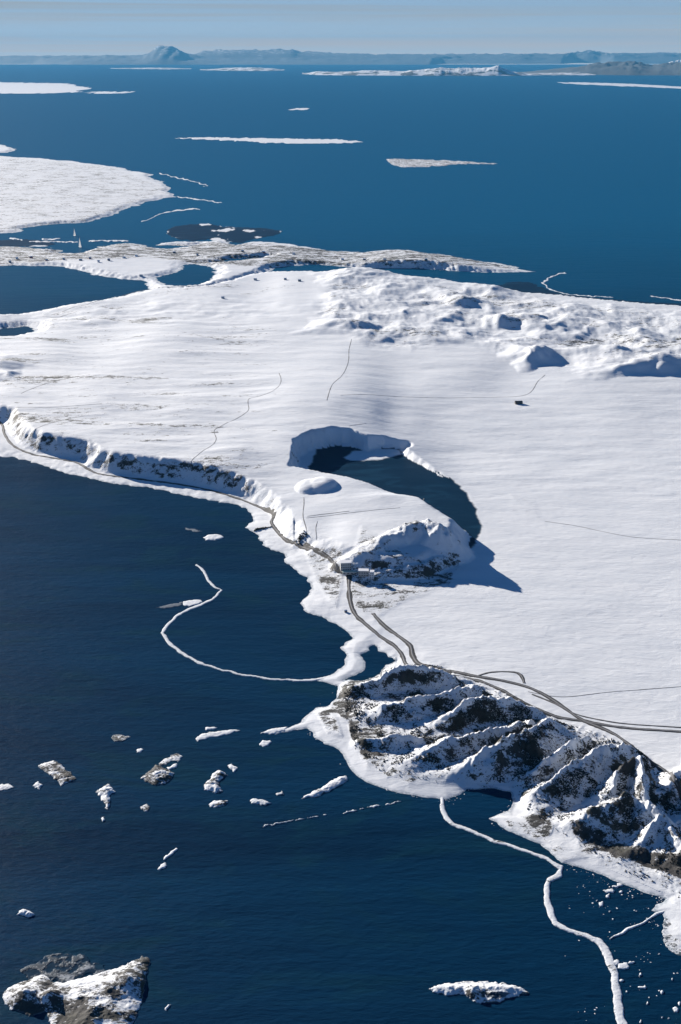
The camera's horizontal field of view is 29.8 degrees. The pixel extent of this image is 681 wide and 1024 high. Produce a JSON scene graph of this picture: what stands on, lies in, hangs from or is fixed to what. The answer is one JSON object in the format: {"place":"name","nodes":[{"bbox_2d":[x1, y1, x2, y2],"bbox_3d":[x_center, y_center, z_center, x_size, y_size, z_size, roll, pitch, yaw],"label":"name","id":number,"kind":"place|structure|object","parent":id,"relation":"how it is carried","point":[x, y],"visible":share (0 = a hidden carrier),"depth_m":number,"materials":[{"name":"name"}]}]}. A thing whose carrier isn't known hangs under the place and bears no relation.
{"place":"outdoors","nodes":[
{"label":"outdoors","id":0,"kind":"place"},
{"bbox_2d":[0,145,174,232],"bbox_3d":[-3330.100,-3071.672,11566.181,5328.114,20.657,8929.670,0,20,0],"label":"peninsula","id":1,"kind":"object","parent":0,"point":[34,192],"visible":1,"depth_m":9921.26},
{"bbox_2d":[110,68,190,68],"bbox_3d":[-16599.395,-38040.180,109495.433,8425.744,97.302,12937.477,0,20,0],"label":"shore","id":2,"kind":"structure","parent":0,"point":[150,68],"depth_m":106617.66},
{"bbox_2d":[0,421,309,550],"bbox_3d":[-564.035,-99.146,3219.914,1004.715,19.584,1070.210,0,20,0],"label":"coast road","id":3,"kind":"structure","parent":0,"point":[268,510],"depth_m":3094.35,"materials":[{"name":"white snow"}]},
{"bbox_2d":[190,373,280,468],"bbox_3d":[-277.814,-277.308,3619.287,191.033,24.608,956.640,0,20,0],"label":"track","id":4,"kind":"structure","parent":0,"point":[230,421],"depth_m":3499.86,"materials":[{"name":"white snow"}]},
{"bbox_2d":[200,67,283,70],"bbox_3d":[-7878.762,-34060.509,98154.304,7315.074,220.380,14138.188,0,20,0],"label":"shore","id":5,"kind":"structure","parent":0,"point":[246,69],"depth_m":93962.71,"materials":[{"name":"white snow"}]},
{"bbox_2d":[0,241,532,292],"bbox_3d":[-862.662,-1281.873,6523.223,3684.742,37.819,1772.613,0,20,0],"label":"isthmus","id":6,"kind":"object","parent":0,"point":[149,264],"visible":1,"depth_m":6543.62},
{"bbox_2d":[302,499,306,540],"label":"track","id":7,"kind":"structure","parent":0,"point":[303,519],"depth_m":2818.49,"materials":[{"name":"grey snow"}]},
{"bbox_2d":[303,542,341,573],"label":"coast road","id":8,"kind":"structure","parent":0,"point":[338,571],"depth_m":2681.31,"materials":[{"name":"grey asphalt"}]},
{"bbox_2d":[327,339,351,398],"bbox_3d":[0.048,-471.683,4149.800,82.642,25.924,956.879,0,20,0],"label":"track","id":9,"kind":"structure","parent":0,"point":[343,372],"depth_m":4091.34,"materials":[{"name":"grey snow"}]},
{"bbox_2d":[0,64,680,1023],"bbox_3d":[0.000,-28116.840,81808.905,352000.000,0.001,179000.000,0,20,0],"label":"sea","id":10,"kind":"structure","parent":0,"point":[234,910],"depth_m":2260.17,"materials":[{"name":"liquid"}]},
{"bbox_2d":[0,784,13,790],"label":"islet","id":11,"kind":"object","parent":10,"relation":"on","point":[3,787],"visible":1,"depth_m":1853.78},
{"bbox_2d":[17,909,34,917],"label":"islet","id":12,"kind":"object","parent":10,"relation":"on","point":[25,913],"visible":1,"depth_m":1580.12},
{"bbox_2d":[0,239,54,246],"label":"shoal","id":13,"kind":"structure","parent":10,"relation":"on","point":[24,242],"depth_m":7237.43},
{"bbox_2d":[33,781,42,789],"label":"islet","id":14,"kind":"object","parent":10,"relation":"on","point":[37,785],"visible":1,"depth_m":1858.36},
{"bbox_2d":[0,82,91,93],"bbox_3d":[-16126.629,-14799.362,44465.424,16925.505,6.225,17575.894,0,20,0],"label":"sandbar","id":15,"kind":"structure","parent":10,"relation":"on","point":[20,88],"depth_m":41857.76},
{"bbox_2d":[29,241,77,242],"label":"breakwater","id":16,"kind":"object","parent":10,"relation":"on","point":[54,241],"visible":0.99,"depth_m":7303.03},
{"bbox_2d":[38,761,75,786],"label":"islet","id":17,"kind":"object","parent":10,"relation":"on","point":[59,773],"visible":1,"depth_m":1891.45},
{"bbox_2d":[20,953,104,982],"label":"shoal","id":18,"kind":"structure","parent":10,"relation":"on","point":[62,967],"depth_m":1487.33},
{"bbox_2d":[3,956,150,1023],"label":"islet","id":19,"kind":"object","parent":10,"relation":"on","point":[114,996],"visible":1,"depth_m":1432.40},
{"bbox_2d":[96,784,115,809],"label":"islet","id":20,"kind":"object","parent":10,"relation":"on","point":[105,792],"visible":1,"depth_m":1836.14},
{"bbox_2d":[89,240,127,241],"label":"breakwater","id":21,"kind":"object","parent":10,"relation":"on","point":[109,240],"visible":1,"depth_m":7340.46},
{"bbox_2d":[85,91,134,93],"bbox_3d":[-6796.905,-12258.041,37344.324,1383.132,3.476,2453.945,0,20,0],"label":"sandbar","id":22,"kind":"structure","parent":10,"relation":"on","point":[104,92],"depth_m":37334.94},
{"bbox_2d":[111,734,129,741],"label":"islet","id":23,"kind":"object","parent":10,"relation":"on","point":[118,738],"visible":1,"depth_m":1989.53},
{"bbox_2d":[140,804,149,811],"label":"islet","id":24,"kind":"object","parent":10,"relation":"on","point":[146,807],"visible":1,"depth_m":1803.65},
{"bbox_2d":[140,765,173,785],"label":"islet","id":25,"kind":"object","parent":10,"relation":"on","point":[157,775],"visible":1,"depth_m":1878.64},
{"bbox_2d":[158,863,166,869],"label":"ice floe","id":26,"kind":"object","parent":10,"relation":"on","point":[163,865],"visible":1,"depth_m":1672.71,"materials":[{"name":"white ice"}]},
{"bbox_2d":[157,602,182,608],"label":"shoal","id":27,"kind":"structure","parent":10,"relation":"on","point":[173,605],"depth_m":2468.58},
{"bbox_2d":[141,208,199,221],"bbox_3d":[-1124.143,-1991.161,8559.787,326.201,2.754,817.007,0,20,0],"label":"ice strip","id":28,"kind":"object","parent":10,"relation":"on","point":[173,211],"visible":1,"depth_m":8785.60,"materials":[{"name":"white ice"}]},
{"bbox_2d":[163,848,177,859],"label":"ice floe","id":29,"kind":"object","parent":10,"relation":"on","point":[170,853],"visible":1,"depth_m":1699.19,"materials":[{"name":"white ice"}]},
{"bbox_2d":[159,753,182,765],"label":"islet","id":30,"kind":"object","parent":10,"relation":"on","point":[174,757],"visible":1,"depth_m":1927.60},
{"bbox_2d":[167,764,177,769],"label":"ice floe","id":31,"kind":"object","parent":10,"relation":"on","point":[173,766],"visible":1,"depth_m":1906.69,"materials":[{"name":"white ice"}]},
{"bbox_2d":[160,173,207,185],"bbox_3d":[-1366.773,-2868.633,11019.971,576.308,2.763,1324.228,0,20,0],"label":"ice strip","id":32,"kind":"object","parent":10,"relation":"on","point":[181,178],"visible":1,"depth_m":11084.04,"materials":[{"name":"white ice"}]},
{"bbox_2d":[183,600,202,606],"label":"ice floe","id":33,"kind":"object","parent":10,"relation":"on","point":[189,603],"visible":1,"depth_m":2480.73,"materials":[{"name":"white ice"}]},
{"bbox_2d":[177,196,221,202],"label":"ice strip","id":34,"kind":"object","parent":10,"relation":"on","point":[197,199],"visible":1,"depth_m":9465.53,"materials":[{"name":"white ice"}]},
{"bbox_2d":[205,727,216,729],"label":"ice floe","id":35,"kind":"object","parent":10,"relation":"on","point":[209,728],"visible":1,"depth_m":2016.37,"materials":[{"name":"white ice"}]},
{"bbox_2d":[203,534,223,540],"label":"ice floe","id":36,"kind":"object","parent":10,"relation":"on","point":[213,537],"visible":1,"depth_m":2815.24,"materials":[{"name":"white ice"}]},
{"bbox_2d":[204,770,225,792],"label":"islet","id":37,"kind":"object","parent":10,"relation":"on","point":[212,784],"visible":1,"depth_m":1861.81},
{"bbox_2d":[196,730,239,741],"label":"islet","id":38,"kind":"object","parent":10,"relation":"on","point":[204,736],"visible":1,"depth_m":1998.57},
{"bbox_2d":[209,800,227,807],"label":"islet","id":39,"kind":"object","parent":10,"relation":"on","point":[215,803],"visible":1,"depth_m":1812.50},
{"bbox_2d":[166,223,281,242],"bbox_3d":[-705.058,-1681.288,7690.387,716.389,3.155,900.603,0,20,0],"label":"shoal","id":40,"kind":"structure","parent":10,"relation":"on","point":[192,232],"depth_m":7648.09,"materials":[{"name":"blue liquid"}]},
{"bbox_2d":[228,764,237,771],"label":"islet","id":41,"kind":"object","parent":10,"relation":"on","point":[233,768],"visible":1,"depth_m":1905.45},
{"bbox_2d":[161,564,333,681],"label":"sandbar","id":42,"kind":"structure","parent":10,"relation":"on","point":[169,643],"depth_m":2292.93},
{"bbox_2d":[250,798,270,805],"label":"islet","id":43,"kind":"object","parent":10,"relation":"on","point":[259,801],"visible":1,"depth_m":1816.26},
{"bbox_2d":[259,740,270,746],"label":"ice floe","id":44,"kind":"object","parent":10,"relation":"on","point":[263,743],"visible":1,"depth_m":1972.11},
{"bbox_2d":[176,137,360,143],"bbox_3d":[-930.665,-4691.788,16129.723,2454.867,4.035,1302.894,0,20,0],"label":"sandbar","id":45,"kind":"structure","parent":10,"relation":"on","point":[289,141],"depth_m":16063.34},
{"bbox_2d":[261,727,287,734],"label":"ice floe","id":46,"kind":"object","parent":10,"relation":"on","point":[272,731],"visible":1,"depth_m":2009.52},
{"bbox_2d":[263,820,292,826],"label":"ice floe","id":47,"kind":"object","parent":10,"relation":"on","point":[265,825],"visible":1,"depth_m":1767.81,"materials":[{"name":"white ice"}]},
{"bbox_2d":[290,108,309,109],"bbox_3d":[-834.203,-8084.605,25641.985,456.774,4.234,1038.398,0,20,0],"label":"ice floe","id":48,"kind":"object","parent":10,"relation":"on","point":[300,109],"visible":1,"depth_m":25434.33,"materials":[{"name":"white ice"}]},
{"bbox_2d":[301,776,347,798],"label":"islet","id":49,"kind":"object","parent":10,"relation":"on","point":[333,784],"visible":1,"depth_m":1853.38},
{"bbox_2d":[386,159,496,166],"bbox_3d":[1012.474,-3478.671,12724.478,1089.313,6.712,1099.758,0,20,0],"label":"island","id":50,"kind":"structure","parent":10,"relation":"on","point":[412,163],"depth_m":12705.91,"materials":[{"name":"white snow"}]},
{"bbox_2d":[429,981,529,1003],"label":"islet","id":51,"kind":"object","parent":10,"relation":"on","point":[480,992],"visible":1,"depth_m":1447.83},
{"bbox_2d":[315,739,677,1020],"bbox_3d":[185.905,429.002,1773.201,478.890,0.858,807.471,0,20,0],"label":"brash ice","id":52,"kind":"structure","parent":10,"relation":"on","point":[603,914],"depth_m":1601.76,"materials":[{"name":"white ice"}]},
{"bbox_2d":[440,797,627,1023],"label":"sandbar","id":53,"kind":"structure","parent":10,"relation":"on","point":[615,985],"depth_m":1559.56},
{"bbox_2d":[541,272,612,297],"bbox_3d":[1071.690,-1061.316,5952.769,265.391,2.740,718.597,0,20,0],"label":"ice strip","id":54,"kind":"object","parent":10,"relation":"on","point":[564,293],"visible":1,"depth_m":5811.17,"materials":[{"name":"white ice"}]},
{"bbox_2d":[603,889,614,892],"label":"ice floe","id":55,"kind":"object","parent":10,"relation":"on","point":[609,891],"visible":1,"depth_m":1624.63,"materials":[{"name":"white ice"}]},
{"bbox_2d":[558,82,680,88],"bbox_3d":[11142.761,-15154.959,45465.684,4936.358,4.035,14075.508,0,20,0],"label":"sandbar","id":56,"kind":"structure","parent":10,"relation":"on","point":[622,84],"depth_m":47871.14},
{"bbox_2d":[617,962,628,969],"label":"ice floe","id":57,"kind":"object","parent":10,"relation":"on","point":[624,965],"visible":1,"depth_m":1489.35,"materials":[{"name":"white ice"}]},
{"bbox_2d":[610,910,664,938],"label":"sandbar","id":58,"kind":"structure","parent":10,"relation":"on","point":[625,930],"depth_m":1559.58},
{"bbox_2d":[662,917,680,955],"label":"drift ice","id":59,"kind":"structure","parent":10,"relation":"on","point":[672,944],"depth_m":1531.91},
{"bbox_2d":[0,298,680,568],"bbox_3d":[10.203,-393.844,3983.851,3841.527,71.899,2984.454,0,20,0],"label":"plateau","id":60,"kind":"structure","parent":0,"point":[169,386],"depth_m":3719.03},
{"bbox_2d":[295,530,307,543],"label":"thicket","id":61,"kind":"object","parent":60,"relation":"on","point":[300,536],"visible":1,"depth_m":2761.10,"materials":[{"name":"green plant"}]},
{"bbox_2d":[0,251,680,771],"bbox_3d":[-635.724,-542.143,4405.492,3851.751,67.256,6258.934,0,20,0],"label":"snow plain","id":62,"kind":"structure","parent":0,"point":[566,613],"depth_m":2551.34,"materials":[{"name":"white snow"}]},
{"bbox_2d":[340,560,351,570],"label":"building","id":63,"kind":"structure","parent":62,"relation":"on","point":[345,564],"depth_m":2593.93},
{"bbox_2d":[342,570,357,574],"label":"building","id":64,"kind":"structure","parent":62,"relation":"on","point":[347,572],"depth_m":2588.87,"materials":[{"name":"grey"}]},
{"bbox_2d":[358,568,368,576],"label":"building","id":65,"kind":"structure","parent":62,"relation":"on","point":[363,572],"depth_m":2569.37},
{"bbox_2d":[370,570,373,578],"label":"building","id":66,"kind":"structure","parent":62,"relation":"on","point":[371,574],"depth_m":2560.54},
{"bbox_2d":[0,446,680,939],"bbox_3d":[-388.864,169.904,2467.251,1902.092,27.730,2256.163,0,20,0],"label":"beach","id":67,"kind":"structure","parent":0,"point":[328,724],"depth_m":2226.72,"materials":[{"name":"white snow"}]},
{"bbox_2d":[254,526,271,530],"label":"jetty","id":68,"kind":"object","parent":67,"relation":"on","point":[257,529],"visible":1,"depth_m":2860.14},
{"bbox_2d":[0,45,680,64],"bbox_3d":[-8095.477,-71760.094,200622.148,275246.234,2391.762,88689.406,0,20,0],"label":"mountains","id":69,"kind":"structure","parent":0,"point":[164,55],"depth_m":172932.17,"materials":[{"name":"blue stone"}]},
{"bbox_2d":[0,48,680,58],"bbox_3d":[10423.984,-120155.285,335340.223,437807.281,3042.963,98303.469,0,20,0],"label":"mountains","id":70,"kind":"structure","parent":0,"point":[271,52],"depth_m":333395.75,"materials":[{"name":"stone"}]},
{"bbox_2d":[0,0,680,63],"label":"sky","id":71,"kind":"structure","parent":0,"point":[27,27],"materials":[{"name":"blue"}]},
{"bbox_2d":[309,508,391,517],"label":"track","id":72,"kind":"structure","parent":0,"point":[351,512],"depth_m":2842.52,"materials":[{"name":"grey snow"}]},
{"bbox_2d":[356,518,459,555],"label":"headland","id":73,"kind":"structure","parent":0,"point":[428,533],"depth_m":2654.55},
{"bbox_2d":[351,375,544,397],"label":"track","id":74,"kind":"structure","parent":0,"point":[431,397],"depth_m":3874.61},
{"bbox_2d":[302,65,595,75],"bbox_3d":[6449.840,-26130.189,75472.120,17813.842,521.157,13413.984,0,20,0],"label":"island","id":75,"kind":"structure","parent":0,"point":[496,70],"depth_m":70762.02,"materials":[{"name":"white snow"}]},
{"bbox_2d":[346,575,581,721],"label":"coast road","id":76,"kind":"structure","parent":0,"point":[387,642],"depth_m":2267.68,"materials":[{"name":"grey asphalt"}]},
{"bbox_2d":[318,268,680,366],"bbox_3d":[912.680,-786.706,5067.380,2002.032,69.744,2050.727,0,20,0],"label":"rolling hills","id":77,"kind":"structure","parent":0,"point":[373,307],"depth_m":4934.91,"materials":[{"name":"white snow"}]},
{"bbox_2d":[478,671,525,682],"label":"side road","id":78,"kind":"structure","parent":0,"point":[509,672],"depth_m":2176.98,"materials":[{"name":"grey asphalt"}]},
{"bbox_2d":[343,663,680,903],"bbox_3d":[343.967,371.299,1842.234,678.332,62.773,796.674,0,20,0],"label":"coastal hills","id":79,"kind":"structure","parent":0,"point":[628,847],"depth_m":1880.97,"materials":[{"name":"white snow"}]},
{"bbox_2d":[344,664,680,897],"bbox_3d":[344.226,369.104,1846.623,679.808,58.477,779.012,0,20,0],"label":"scrub","id":80,"kind":"object","parent":79,"relation":"on","point":[453,727],"visible":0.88,"depth_m":1908.30,"materials":[{"name":"plant"}]},
{"bbox_2d":[371,613,680,732],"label":"road","id":81,"kind":"structure","parent":0,"point":[414,654],"depth_m":2157.60,"materials":[{"name":"grey asphalt"}]},
{"bbox_2d":[498,282,680,305],"bbox_3d":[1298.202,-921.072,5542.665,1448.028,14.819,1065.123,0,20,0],"label":"tidal flat","id":82,"kind":"structure","parent":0,"point":[527,287],"depth_m":5786.19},
{"bbox_2d":[521,61,680,74],"bbox_3d":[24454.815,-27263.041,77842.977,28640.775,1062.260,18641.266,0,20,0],"label":"mountains","id":83,"kind":"structure","parent":0,"point":[627,68],"depth_m":74618.78,"materials":[{"name":"white snow"}]},
{"bbox_2d":[531,686,680,696],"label":"track","id":84,"kind":"structure","parent":0,"point":[604,692],"depth_m":2114.77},
{"bbox_2d":[532,694,680,727],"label":"side road","id":85,"kind":"structure","parent":0,"point":[606,720],"depth_m":2023.79,"materials":[{"name":"grey asphalt"}]},
{"bbox_2d":[545,521,674,539],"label":"track","id":86,"kind":"structure","parent":0,"point":[612,533],"depth_m":2816.77,"materials":[{"name":"white snow"}]},
{"bbox_2d":[582,721,680,798],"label":"hill road","id":87,"kind":"structure","parent":0,"point":[654,764],"depth_m":1898.75,"materials":[{"name":"grey asphalt"}]},
{"bbox_2d":[582,720,677,785],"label":"hill road surface","id":88,"kind":"object","parent":87,"relation":"attached to","point":[672,776],"visible":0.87,"depth_m":1962.91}
]}

